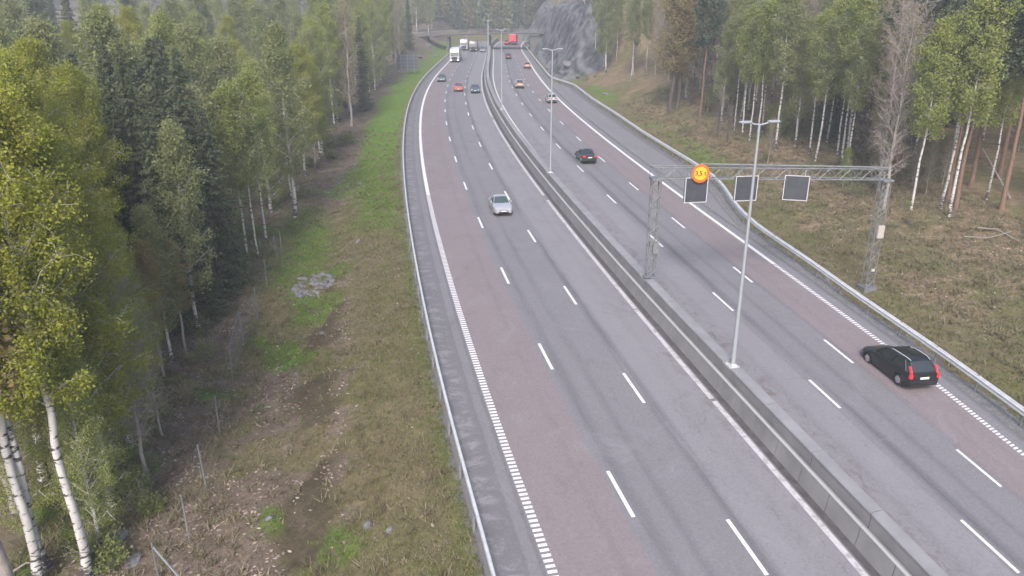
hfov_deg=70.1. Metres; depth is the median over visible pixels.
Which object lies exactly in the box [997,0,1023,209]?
pine tree
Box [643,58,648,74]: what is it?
bare tree
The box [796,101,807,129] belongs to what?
bare tree
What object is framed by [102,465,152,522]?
shrub
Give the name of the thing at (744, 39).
birch tree
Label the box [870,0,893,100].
spruce tree
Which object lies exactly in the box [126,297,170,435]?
bare tree
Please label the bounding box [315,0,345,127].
birch tree
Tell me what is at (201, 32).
birch tree
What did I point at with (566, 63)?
rock
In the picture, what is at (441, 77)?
saloon car
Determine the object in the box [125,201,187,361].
birch tree
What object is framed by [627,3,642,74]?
bare tree
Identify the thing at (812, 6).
bare tree
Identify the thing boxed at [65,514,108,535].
shrub
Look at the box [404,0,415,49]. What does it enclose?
spruce tree
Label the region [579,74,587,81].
shrub
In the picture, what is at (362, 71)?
spruce tree
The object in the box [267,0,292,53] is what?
birch tree
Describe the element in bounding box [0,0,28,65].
birch tree
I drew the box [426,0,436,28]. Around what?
birch tree
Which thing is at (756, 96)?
birch tree
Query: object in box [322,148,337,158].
shrub
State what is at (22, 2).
birch tree
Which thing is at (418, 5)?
birch tree
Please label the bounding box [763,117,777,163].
bare tree
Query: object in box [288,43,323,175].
birch tree
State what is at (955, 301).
grass
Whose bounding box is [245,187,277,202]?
shrub
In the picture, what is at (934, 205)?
shrub
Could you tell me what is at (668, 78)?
bare tree
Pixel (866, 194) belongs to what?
dead leaves
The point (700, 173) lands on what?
weight limit sign
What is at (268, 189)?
birch tree
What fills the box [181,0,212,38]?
birch tree
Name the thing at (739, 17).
birch tree
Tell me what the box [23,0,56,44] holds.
spruce tree
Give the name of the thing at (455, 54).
lorry
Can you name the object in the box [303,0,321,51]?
birch tree
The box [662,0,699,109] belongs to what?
birch tree
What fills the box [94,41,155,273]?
spruce tree
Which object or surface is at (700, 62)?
birch tree
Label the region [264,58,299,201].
birch tree
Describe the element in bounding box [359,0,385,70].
birch tree
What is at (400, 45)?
birch tree
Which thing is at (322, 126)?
birch tree
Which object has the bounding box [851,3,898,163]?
bare tree
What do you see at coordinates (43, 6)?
spruce tree
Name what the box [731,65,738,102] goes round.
bare tree
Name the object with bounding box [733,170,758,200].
matrix sign
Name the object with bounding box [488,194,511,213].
saloon car
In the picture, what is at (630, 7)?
birch tree
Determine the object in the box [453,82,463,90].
hatchback car
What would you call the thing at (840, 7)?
birch tree
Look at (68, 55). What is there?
spruce tree
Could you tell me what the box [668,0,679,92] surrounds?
pine tree
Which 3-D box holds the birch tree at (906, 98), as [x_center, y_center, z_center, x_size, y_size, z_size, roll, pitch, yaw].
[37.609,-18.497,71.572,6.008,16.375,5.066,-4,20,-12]
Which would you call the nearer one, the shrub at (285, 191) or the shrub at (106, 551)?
the shrub at (106, 551)
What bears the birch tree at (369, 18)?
on the ground at (568, 26)
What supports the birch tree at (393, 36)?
on the ground at (568, 26)
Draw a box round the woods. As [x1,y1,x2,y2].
[16,0,545,32]
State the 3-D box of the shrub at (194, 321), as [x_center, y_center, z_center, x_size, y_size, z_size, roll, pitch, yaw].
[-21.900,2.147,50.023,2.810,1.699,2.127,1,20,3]
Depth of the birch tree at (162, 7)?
111.35 m
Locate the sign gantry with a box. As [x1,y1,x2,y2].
[643,163,893,292]
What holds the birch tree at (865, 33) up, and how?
on the ground at (568, 26)
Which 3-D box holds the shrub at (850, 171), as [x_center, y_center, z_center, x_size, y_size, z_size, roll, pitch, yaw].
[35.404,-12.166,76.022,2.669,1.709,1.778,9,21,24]
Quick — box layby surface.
[547,80,738,228]
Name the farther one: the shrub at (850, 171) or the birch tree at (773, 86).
the birch tree at (773, 86)
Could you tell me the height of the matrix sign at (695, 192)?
2.014 m
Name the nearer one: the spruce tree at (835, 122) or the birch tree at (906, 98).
the birch tree at (906, 98)
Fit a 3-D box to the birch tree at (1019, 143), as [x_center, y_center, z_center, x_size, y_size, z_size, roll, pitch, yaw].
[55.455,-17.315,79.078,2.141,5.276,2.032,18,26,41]
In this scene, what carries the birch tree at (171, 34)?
on the ground at (568, 26)
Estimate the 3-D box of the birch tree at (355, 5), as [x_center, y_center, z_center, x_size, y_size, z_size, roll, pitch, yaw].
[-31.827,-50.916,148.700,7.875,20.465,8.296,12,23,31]
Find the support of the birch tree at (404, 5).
on the ground at (568, 26)
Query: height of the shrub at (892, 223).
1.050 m
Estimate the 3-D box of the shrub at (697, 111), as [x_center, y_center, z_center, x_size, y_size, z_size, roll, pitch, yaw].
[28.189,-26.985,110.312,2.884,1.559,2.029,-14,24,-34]
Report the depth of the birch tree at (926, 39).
74.14 m
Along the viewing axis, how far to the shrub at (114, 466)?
34.16 m
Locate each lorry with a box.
[449,47,461,61]
[459,38,468,49]
[468,40,477,51]
[509,34,517,43]
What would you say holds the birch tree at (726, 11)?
on the ground at (568, 26)
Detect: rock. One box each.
[114,529,129,545]
[121,552,142,568]
[264,515,272,520]
[362,519,371,529]
[386,526,392,532]
[562,61,570,66]
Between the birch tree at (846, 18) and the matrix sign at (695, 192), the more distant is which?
the birch tree at (846, 18)
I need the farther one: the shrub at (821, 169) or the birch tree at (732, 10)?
the birch tree at (732, 10)
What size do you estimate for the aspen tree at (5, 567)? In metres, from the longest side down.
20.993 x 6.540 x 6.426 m
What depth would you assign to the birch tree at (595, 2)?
161.35 m
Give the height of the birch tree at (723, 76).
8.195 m
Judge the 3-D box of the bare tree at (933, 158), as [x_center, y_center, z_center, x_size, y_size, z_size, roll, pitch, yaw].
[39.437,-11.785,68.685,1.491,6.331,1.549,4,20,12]
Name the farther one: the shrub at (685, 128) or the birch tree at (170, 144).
the shrub at (685, 128)
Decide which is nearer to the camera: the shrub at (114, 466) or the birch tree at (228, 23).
the shrub at (114, 466)
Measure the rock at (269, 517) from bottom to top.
0.264 m
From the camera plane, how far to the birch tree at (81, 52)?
103.46 m
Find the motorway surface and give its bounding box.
[402,41,1023,575]
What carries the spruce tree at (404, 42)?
on the ground at (568, 26)
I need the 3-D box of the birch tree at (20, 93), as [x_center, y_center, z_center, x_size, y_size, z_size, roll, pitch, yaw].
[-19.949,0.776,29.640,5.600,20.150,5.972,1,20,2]
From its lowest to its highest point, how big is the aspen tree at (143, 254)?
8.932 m
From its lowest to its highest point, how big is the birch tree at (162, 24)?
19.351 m
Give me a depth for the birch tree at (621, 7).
155.02 m
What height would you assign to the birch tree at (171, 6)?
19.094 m
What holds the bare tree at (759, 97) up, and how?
on the ground at (568, 26)
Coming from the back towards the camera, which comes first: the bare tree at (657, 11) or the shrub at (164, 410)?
the bare tree at (657, 11)
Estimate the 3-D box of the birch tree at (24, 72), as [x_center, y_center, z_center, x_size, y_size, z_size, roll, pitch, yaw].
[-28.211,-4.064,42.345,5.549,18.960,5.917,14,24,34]
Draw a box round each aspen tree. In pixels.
[0,209,51,575]
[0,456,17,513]
[128,238,169,376]
[157,237,196,350]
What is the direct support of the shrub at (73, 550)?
on the ground at (568, 26)
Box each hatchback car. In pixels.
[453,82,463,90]
[470,84,479,92]
[523,62,530,67]
[545,93,556,102]
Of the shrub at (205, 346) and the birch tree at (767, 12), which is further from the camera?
the birch tree at (767, 12)
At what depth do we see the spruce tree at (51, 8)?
158.81 m
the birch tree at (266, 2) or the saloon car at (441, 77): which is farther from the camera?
the birch tree at (266, 2)
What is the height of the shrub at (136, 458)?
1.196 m
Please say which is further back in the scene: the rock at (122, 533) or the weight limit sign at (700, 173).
the weight limit sign at (700, 173)
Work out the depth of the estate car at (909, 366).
39.33 m
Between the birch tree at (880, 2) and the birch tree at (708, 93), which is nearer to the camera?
the birch tree at (880, 2)
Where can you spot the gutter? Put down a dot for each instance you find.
(843, 538)
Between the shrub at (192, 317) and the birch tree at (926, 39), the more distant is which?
the birch tree at (926, 39)
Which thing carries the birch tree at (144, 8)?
on the ground at (568, 26)
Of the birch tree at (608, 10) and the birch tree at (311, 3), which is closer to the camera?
the birch tree at (311, 3)
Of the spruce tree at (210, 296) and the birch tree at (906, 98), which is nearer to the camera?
the spruce tree at (210, 296)
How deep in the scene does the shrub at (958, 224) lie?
60.81 m
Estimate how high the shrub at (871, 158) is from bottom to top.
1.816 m
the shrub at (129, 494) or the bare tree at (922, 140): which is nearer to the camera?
the shrub at (129, 494)
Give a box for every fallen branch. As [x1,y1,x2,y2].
[13,562,29,572]
[964,231,1010,237]
[978,227,1017,240]
[982,148,1010,198]
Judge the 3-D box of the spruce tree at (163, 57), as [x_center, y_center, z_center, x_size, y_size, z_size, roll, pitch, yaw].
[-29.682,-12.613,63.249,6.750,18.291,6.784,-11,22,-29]
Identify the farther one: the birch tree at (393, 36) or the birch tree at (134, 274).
the birch tree at (393, 36)
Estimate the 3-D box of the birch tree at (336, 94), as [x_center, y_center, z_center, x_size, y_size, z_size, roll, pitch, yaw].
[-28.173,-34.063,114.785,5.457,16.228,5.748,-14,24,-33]
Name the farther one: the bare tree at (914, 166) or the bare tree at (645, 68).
the bare tree at (645, 68)
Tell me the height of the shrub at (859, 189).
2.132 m
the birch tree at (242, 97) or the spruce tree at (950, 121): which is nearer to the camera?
the birch tree at (242, 97)
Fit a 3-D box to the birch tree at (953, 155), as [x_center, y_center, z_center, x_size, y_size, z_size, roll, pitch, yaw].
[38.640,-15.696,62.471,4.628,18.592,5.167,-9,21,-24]
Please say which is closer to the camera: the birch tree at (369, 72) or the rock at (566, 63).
the birch tree at (369, 72)
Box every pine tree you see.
[125,56,175,129]
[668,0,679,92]
[693,0,729,118]
[882,0,955,172]
[942,25,1016,201]
[949,0,1023,209]
[968,3,1017,186]
[995,7,1020,178]
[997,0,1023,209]
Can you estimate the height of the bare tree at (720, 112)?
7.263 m
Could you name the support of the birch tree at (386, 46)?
on the ground at (568, 26)
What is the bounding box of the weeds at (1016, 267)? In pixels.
[604,70,1023,403]
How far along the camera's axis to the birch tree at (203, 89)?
74.03 m
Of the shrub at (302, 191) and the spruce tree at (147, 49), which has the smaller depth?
the spruce tree at (147, 49)
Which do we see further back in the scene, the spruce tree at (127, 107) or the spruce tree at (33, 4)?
the spruce tree at (33, 4)
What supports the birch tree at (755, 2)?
on the ground at (568, 26)
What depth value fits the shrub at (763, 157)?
85.64 m
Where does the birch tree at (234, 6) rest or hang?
on the ground at (568, 26)
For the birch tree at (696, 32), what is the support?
on the ground at (568, 26)
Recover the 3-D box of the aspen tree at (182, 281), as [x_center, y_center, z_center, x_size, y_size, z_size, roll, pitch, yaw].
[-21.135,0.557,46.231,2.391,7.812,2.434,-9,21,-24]
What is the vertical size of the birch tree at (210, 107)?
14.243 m
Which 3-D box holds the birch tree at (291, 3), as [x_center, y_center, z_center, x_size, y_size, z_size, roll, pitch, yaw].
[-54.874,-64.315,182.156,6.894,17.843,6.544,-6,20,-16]
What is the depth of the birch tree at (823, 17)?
81.53 m
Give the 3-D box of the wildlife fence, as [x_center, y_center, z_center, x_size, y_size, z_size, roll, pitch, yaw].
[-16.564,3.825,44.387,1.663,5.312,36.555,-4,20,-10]
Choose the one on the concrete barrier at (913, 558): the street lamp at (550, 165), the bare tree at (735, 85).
the street lamp at (550, 165)
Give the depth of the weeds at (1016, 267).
62.62 m
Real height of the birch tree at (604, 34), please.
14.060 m
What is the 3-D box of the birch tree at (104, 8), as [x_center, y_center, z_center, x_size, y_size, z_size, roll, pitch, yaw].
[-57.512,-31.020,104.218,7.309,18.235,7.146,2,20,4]
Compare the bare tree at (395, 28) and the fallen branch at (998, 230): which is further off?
the bare tree at (395, 28)
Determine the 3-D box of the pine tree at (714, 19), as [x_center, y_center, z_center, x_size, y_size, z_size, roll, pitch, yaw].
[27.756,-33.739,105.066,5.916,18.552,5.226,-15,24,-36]
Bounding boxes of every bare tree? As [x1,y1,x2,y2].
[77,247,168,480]
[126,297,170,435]
[330,0,362,125]
[362,0,382,86]
[391,0,404,71]
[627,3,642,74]
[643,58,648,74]
[648,0,663,75]
[655,1,669,55]
[656,6,680,81]
[685,54,702,104]
[687,0,736,107]
[711,85,729,138]
[723,103,735,142]
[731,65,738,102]
[755,80,767,114]
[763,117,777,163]
[785,0,824,123]
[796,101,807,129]
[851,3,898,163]
[859,0,930,191]
[867,0,940,209]
[908,143,922,185]
[917,128,928,155]
[921,131,942,194]
[939,140,953,184]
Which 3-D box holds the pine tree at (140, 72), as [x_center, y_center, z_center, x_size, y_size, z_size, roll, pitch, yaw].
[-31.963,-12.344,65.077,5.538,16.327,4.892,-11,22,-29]
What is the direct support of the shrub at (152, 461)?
on the ground at (568, 26)
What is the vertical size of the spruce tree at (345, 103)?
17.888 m
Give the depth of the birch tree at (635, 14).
139.20 m
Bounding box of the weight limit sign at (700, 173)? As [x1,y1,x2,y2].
[692,164,708,183]
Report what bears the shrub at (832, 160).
on the ground at (568, 26)
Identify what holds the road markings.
on the motorway surface
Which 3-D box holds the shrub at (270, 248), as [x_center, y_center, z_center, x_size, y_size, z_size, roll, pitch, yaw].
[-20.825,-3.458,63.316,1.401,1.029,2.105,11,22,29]
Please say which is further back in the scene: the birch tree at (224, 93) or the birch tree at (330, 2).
the birch tree at (330, 2)
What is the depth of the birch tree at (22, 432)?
36.68 m
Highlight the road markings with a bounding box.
[419,41,1023,575]
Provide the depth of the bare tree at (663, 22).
145.93 m
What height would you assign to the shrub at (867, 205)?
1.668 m
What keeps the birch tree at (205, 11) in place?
on the ground at (568, 26)
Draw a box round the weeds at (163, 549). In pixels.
[7,123,479,575]
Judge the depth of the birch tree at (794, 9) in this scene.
84.12 m
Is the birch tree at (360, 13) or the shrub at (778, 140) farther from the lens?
the birch tree at (360, 13)
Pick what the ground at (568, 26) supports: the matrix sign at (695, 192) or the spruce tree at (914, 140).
the spruce tree at (914, 140)
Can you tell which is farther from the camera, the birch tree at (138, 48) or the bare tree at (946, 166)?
the birch tree at (138, 48)
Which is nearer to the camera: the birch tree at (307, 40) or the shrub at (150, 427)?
the shrub at (150, 427)
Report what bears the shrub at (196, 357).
on the ground at (568, 26)
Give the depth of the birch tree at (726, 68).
100.03 m
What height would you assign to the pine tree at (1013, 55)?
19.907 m
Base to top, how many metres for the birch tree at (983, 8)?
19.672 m
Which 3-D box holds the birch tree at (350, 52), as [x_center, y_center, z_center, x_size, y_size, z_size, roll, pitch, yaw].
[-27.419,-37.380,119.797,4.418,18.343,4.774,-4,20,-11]
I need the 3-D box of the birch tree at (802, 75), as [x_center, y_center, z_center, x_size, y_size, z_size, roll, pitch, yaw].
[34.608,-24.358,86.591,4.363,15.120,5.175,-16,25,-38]
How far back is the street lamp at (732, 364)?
36.92 m
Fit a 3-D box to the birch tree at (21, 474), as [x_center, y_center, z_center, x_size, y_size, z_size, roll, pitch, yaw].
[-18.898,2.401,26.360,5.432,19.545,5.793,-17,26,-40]
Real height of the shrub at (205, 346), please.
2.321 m
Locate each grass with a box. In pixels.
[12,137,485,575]
[634,86,1023,422]
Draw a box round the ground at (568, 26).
[0,0,1023,575]
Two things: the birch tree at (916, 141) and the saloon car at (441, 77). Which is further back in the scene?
the saloon car at (441, 77)
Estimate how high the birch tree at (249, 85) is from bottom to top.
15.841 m
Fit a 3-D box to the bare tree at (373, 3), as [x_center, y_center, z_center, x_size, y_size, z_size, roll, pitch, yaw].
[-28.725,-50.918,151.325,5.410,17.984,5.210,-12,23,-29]
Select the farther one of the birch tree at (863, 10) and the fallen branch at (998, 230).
the birch tree at (863, 10)
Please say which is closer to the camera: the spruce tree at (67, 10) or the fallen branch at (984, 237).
the fallen branch at (984, 237)
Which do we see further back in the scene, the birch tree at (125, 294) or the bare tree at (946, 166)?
the bare tree at (946, 166)
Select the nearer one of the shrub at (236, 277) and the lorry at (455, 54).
the shrub at (236, 277)
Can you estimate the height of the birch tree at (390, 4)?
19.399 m
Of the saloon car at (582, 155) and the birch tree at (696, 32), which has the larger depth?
the birch tree at (696, 32)
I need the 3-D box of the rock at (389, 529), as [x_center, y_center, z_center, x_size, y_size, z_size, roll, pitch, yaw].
[-5.026,9.912,29.967,0.301,0.194,0.418,21,43,21]
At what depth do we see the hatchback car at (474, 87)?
140.89 m
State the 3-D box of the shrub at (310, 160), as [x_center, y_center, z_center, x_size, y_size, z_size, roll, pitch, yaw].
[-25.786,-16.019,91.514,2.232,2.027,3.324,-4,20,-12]
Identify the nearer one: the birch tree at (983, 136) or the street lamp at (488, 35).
the birch tree at (983, 136)
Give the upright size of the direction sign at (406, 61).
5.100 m
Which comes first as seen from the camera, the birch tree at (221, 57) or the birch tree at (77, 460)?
the birch tree at (77, 460)
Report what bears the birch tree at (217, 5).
on the ground at (568, 26)
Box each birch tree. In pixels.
[0,0,28,44]
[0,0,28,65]
[0,21,22,51]
[0,45,118,394]
[0,52,75,482]
[0,69,70,512]
[0,71,100,575]
[0,166,55,575]
[0,202,67,572]
[0,387,60,533]
[3,33,105,207]
[3,50,72,146]
[9,291,143,513]
[13,407,31,454]
[14,115,163,514]
[17,0,41,18]
[17,11,90,94]
[35,331,124,543]
[40,91,120,196]
[43,57,133,229]
[53,19,91,87]
[58,183,166,448]
[62,260,165,468]
[63,38,96,86]
[65,5,178,205]
[74,0,99,47]
[80,3,120,84]
[96,79,146,230]
[97,221,167,424]
[112,3,152,54]
[115,0,145,19]
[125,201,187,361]
[125,266,169,387]
[126,40,150,140]
[135,0,151,37]
[138,6,181,106]
[140,115,220,332]
[141,10,175,51]
[147,4,172,22]
[152,0,186,38]
[155,20,179,66]
[165,17,218,164]
[173,0,187,24]
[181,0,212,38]
[183,9,211,60]
[186,19,234,86]
[188,60,217,171]
[189,0,217,41]
[190,93,253,229]
[193,36,224,175]
[202,35,244,203]
[206,76,261,262]
[211,0,225,35]
[215,0,249,50]
[215,15,245,50]
[218,89,270,260]
[228,38,244,69]
[228,64,277,244]
[232,48,270,141]
[237,0,260,57]
[237,56,293,212]
[239,2,268,65]
[244,13,275,136]
[248,5,286,45]
[248,17,316,217]
[257,0,273,9]
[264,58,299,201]
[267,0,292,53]
[282,0,301,35]
[285,11,304,50]
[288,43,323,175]
[290,37,300,73]
[296,14,340,153]
[299,28,333,158]
[299,52,328,168]
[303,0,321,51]
[305,0,354,118]
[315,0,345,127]
[321,19,351,122]
[333,0,355,87]
[335,3,355,115]
[340,0,374,88]
[346,0,361,90]
[349,7,372,96]
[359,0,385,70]
[361,0,388,89]
[366,61,373,92]
[368,11,384,81]
[372,0,394,78]
[374,13,394,81]
[385,0,400,66]
[389,1,404,62]
[393,3,406,52]
[401,0,406,27]
[409,0,424,31]
[419,0,433,34]
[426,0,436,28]
[589,0,601,49]
[592,0,622,73]
[593,3,612,68]
[613,0,627,60]
[623,0,646,80]
[624,0,641,26]
[640,0,660,73]
[651,0,697,112]
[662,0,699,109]
[680,0,703,101]
[693,1,715,91]
[704,83,713,112]
[706,0,732,99]
[711,14,740,123]
[717,60,733,110]
[723,0,741,98]
[727,0,756,130]
[729,0,766,120]
[734,1,758,137]
[743,0,772,140]
[747,83,750,114]
[748,0,785,142]
[755,85,757,105]
[761,2,788,131]
[765,104,775,134]
[766,0,813,150]
[771,37,785,98]
[771,82,794,134]
[775,0,813,108]
[780,15,818,145]
[799,6,841,153]
[806,0,837,101]
[807,13,848,161]
[824,0,851,142]
[827,0,881,159]
[832,0,888,144]
[834,0,880,164]
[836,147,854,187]
[839,1,886,155]
[840,17,887,165]
[860,11,929,177]
[876,29,919,148]
[882,0,899,108]
[903,2,940,131]
[906,10,972,211]
[913,0,967,153]
[934,0,1008,209]
[937,0,969,127]
[944,0,1023,217]
[949,4,980,155]
[982,72,1004,140]
[985,24,1023,199]
[1012,114,1023,151]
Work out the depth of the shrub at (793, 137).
90.08 m
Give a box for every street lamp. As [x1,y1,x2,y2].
[485,20,489,76]
[487,14,489,58]
[495,29,507,108]
[542,48,562,172]
[725,120,780,368]
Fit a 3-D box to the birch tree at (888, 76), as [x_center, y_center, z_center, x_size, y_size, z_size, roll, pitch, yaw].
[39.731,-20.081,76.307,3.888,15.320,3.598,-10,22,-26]
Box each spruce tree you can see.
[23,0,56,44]
[34,0,61,57]
[45,0,60,60]
[58,0,85,57]
[64,49,121,230]
[71,47,110,183]
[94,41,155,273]
[112,53,184,318]
[119,0,144,46]
[137,33,195,180]
[137,106,216,335]
[144,31,201,183]
[147,62,221,310]
[166,42,244,285]
[187,180,234,325]
[190,107,263,298]
[336,4,357,107]
[353,17,374,111]
[389,1,408,57]
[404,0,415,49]
[806,18,871,139]
[844,0,888,121]
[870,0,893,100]
[881,79,935,144]
[934,45,970,127]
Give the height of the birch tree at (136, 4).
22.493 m
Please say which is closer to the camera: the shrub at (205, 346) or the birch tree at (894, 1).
the shrub at (205, 346)
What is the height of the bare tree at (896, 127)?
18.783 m
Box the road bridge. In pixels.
[414,29,545,50]
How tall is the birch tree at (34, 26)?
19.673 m
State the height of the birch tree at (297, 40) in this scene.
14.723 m
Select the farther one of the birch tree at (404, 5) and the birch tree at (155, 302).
the birch tree at (404, 5)
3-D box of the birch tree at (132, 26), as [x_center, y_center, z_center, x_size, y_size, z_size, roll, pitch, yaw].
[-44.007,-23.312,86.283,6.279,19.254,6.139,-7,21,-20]
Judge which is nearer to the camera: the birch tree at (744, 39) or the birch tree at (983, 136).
the birch tree at (983, 136)
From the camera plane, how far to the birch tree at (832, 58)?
78.65 m
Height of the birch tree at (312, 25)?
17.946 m
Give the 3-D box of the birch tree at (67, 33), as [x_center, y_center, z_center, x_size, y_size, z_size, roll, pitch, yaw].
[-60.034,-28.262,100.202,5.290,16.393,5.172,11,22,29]
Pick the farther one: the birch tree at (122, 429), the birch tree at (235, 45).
the birch tree at (235, 45)
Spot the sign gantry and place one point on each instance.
(866, 287)
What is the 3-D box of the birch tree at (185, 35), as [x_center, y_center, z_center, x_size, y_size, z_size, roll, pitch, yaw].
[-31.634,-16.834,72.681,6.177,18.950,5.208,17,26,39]
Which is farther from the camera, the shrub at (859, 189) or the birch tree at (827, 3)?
the birch tree at (827, 3)
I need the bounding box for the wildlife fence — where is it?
[150,232,282,575]
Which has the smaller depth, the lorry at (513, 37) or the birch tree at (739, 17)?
the birch tree at (739, 17)
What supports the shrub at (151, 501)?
on the ground at (568, 26)
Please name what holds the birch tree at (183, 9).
on the ground at (568, 26)
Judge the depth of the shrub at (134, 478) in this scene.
33.90 m
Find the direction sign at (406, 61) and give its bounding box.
[397,54,417,74]
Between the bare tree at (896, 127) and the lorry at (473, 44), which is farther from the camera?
the lorry at (473, 44)
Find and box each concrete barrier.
[484,54,911,575]
[486,37,947,575]
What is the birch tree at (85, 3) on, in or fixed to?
on the ground at (568, 26)
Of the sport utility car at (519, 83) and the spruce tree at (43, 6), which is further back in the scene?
the sport utility car at (519, 83)
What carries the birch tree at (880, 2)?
on the ground at (568, 26)
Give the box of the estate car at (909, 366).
[861,345,939,386]
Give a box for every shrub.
[52,518,125,568]
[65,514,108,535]
[73,461,122,494]
[74,526,132,574]
[91,463,150,495]
[99,473,133,503]
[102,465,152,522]
[113,462,156,500]
[126,447,156,465]
[128,485,166,518]
[129,449,161,471]
[137,421,163,437]
[140,390,175,423]
[171,303,207,329]
[177,344,219,362]
[184,331,219,358]
[186,308,208,333]
[219,267,248,282]
[241,230,253,240]
[243,233,279,259]
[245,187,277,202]
[260,244,280,253]
[277,183,289,198]
[291,183,314,197]
[298,154,313,167]
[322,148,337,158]
[324,140,336,148]
[332,133,361,144]
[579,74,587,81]
[673,122,696,133]
[692,105,706,113]
[758,150,770,161]
[768,135,787,143]
[788,132,804,141]
[792,137,806,143]
[811,163,833,173]
[825,152,841,165]
[842,181,869,195]
[843,164,863,175]
[854,143,871,153]
[860,198,887,214]
[867,153,879,163]
[886,221,900,227]
[902,207,927,224]
[926,201,941,210]
[943,219,962,228]
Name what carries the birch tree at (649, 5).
on the ground at (568, 26)
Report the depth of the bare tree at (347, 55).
110.28 m
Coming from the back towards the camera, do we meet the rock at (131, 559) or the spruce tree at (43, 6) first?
the spruce tree at (43, 6)
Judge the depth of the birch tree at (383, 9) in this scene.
159.62 m
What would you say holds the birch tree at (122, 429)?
on the ground at (568, 26)
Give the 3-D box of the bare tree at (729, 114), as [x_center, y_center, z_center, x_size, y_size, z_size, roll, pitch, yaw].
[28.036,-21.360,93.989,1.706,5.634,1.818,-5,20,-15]
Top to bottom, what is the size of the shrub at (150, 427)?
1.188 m
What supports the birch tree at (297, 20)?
on the ground at (568, 26)
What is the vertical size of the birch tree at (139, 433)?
12.051 m
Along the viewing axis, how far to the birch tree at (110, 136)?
53.19 m
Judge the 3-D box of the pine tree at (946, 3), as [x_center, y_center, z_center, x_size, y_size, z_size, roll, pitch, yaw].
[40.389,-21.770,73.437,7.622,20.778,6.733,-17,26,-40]
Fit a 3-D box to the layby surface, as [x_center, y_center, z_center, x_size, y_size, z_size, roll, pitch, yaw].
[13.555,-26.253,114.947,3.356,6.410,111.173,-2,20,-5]
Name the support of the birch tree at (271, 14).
on the ground at (568, 26)
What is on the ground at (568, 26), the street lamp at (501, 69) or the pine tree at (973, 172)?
the pine tree at (973, 172)
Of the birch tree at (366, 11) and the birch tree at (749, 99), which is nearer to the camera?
the birch tree at (749, 99)
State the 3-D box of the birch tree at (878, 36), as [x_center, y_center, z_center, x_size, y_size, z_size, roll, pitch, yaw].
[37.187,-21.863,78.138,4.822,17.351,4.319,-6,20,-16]
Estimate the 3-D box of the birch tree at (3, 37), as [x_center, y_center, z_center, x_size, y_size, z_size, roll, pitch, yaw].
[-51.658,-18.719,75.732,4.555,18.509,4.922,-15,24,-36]
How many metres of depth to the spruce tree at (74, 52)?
65.97 m
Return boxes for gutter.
[482,52,880,575]
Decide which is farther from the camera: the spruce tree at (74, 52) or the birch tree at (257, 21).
the birch tree at (257, 21)
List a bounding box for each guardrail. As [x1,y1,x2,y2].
[401,46,495,575]
[522,43,1023,426]
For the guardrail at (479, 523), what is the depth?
38.21 m
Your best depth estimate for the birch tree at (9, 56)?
34.81 m
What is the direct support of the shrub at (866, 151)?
on the ground at (568, 26)
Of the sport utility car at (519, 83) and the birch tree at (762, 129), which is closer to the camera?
the birch tree at (762, 129)
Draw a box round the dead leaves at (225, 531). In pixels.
[15,125,466,575]
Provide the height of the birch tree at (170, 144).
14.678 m
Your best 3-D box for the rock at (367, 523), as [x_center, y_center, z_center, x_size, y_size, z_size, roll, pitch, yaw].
[-6.052,9.920,30.621,0.421,0.271,0.585,-1,22,0]
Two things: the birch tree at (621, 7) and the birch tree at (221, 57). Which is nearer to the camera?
the birch tree at (221, 57)
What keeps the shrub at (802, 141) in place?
on the ground at (568, 26)
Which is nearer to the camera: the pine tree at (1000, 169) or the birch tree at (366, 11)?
the pine tree at (1000, 169)
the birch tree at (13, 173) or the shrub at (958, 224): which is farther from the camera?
the shrub at (958, 224)
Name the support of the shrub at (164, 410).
on the ground at (568, 26)
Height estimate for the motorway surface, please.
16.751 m
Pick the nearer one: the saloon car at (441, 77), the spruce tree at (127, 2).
the spruce tree at (127, 2)
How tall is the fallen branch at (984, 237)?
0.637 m
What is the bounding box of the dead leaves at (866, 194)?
[624,71,1023,365]
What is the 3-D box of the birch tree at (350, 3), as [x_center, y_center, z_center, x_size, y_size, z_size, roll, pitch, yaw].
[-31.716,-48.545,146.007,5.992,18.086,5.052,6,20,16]
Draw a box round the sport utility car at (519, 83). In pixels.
[514,79,523,87]
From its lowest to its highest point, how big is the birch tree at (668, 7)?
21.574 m
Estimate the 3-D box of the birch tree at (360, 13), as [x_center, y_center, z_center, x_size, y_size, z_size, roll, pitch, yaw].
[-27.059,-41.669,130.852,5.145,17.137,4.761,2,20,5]
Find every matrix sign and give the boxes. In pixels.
[683,172,708,202]
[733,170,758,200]
[782,169,809,200]
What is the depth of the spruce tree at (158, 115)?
47.50 m
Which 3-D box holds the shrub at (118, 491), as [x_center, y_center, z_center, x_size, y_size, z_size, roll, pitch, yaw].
[-18.117,9.188,33.771,1.502,1.374,2.066,-1,20,-4]
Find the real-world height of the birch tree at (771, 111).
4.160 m
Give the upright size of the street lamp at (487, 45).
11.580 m
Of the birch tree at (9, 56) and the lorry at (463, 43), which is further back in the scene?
the lorry at (463, 43)
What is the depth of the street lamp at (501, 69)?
112.28 m
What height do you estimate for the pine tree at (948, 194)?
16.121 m
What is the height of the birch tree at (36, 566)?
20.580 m
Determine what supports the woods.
on the ground at (568, 26)
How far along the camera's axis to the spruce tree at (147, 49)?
54.85 m
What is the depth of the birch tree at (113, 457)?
30.98 m
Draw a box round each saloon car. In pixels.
[437,74,445,80]
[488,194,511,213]
[575,148,596,162]
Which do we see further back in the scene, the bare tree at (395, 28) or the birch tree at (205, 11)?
the bare tree at (395, 28)

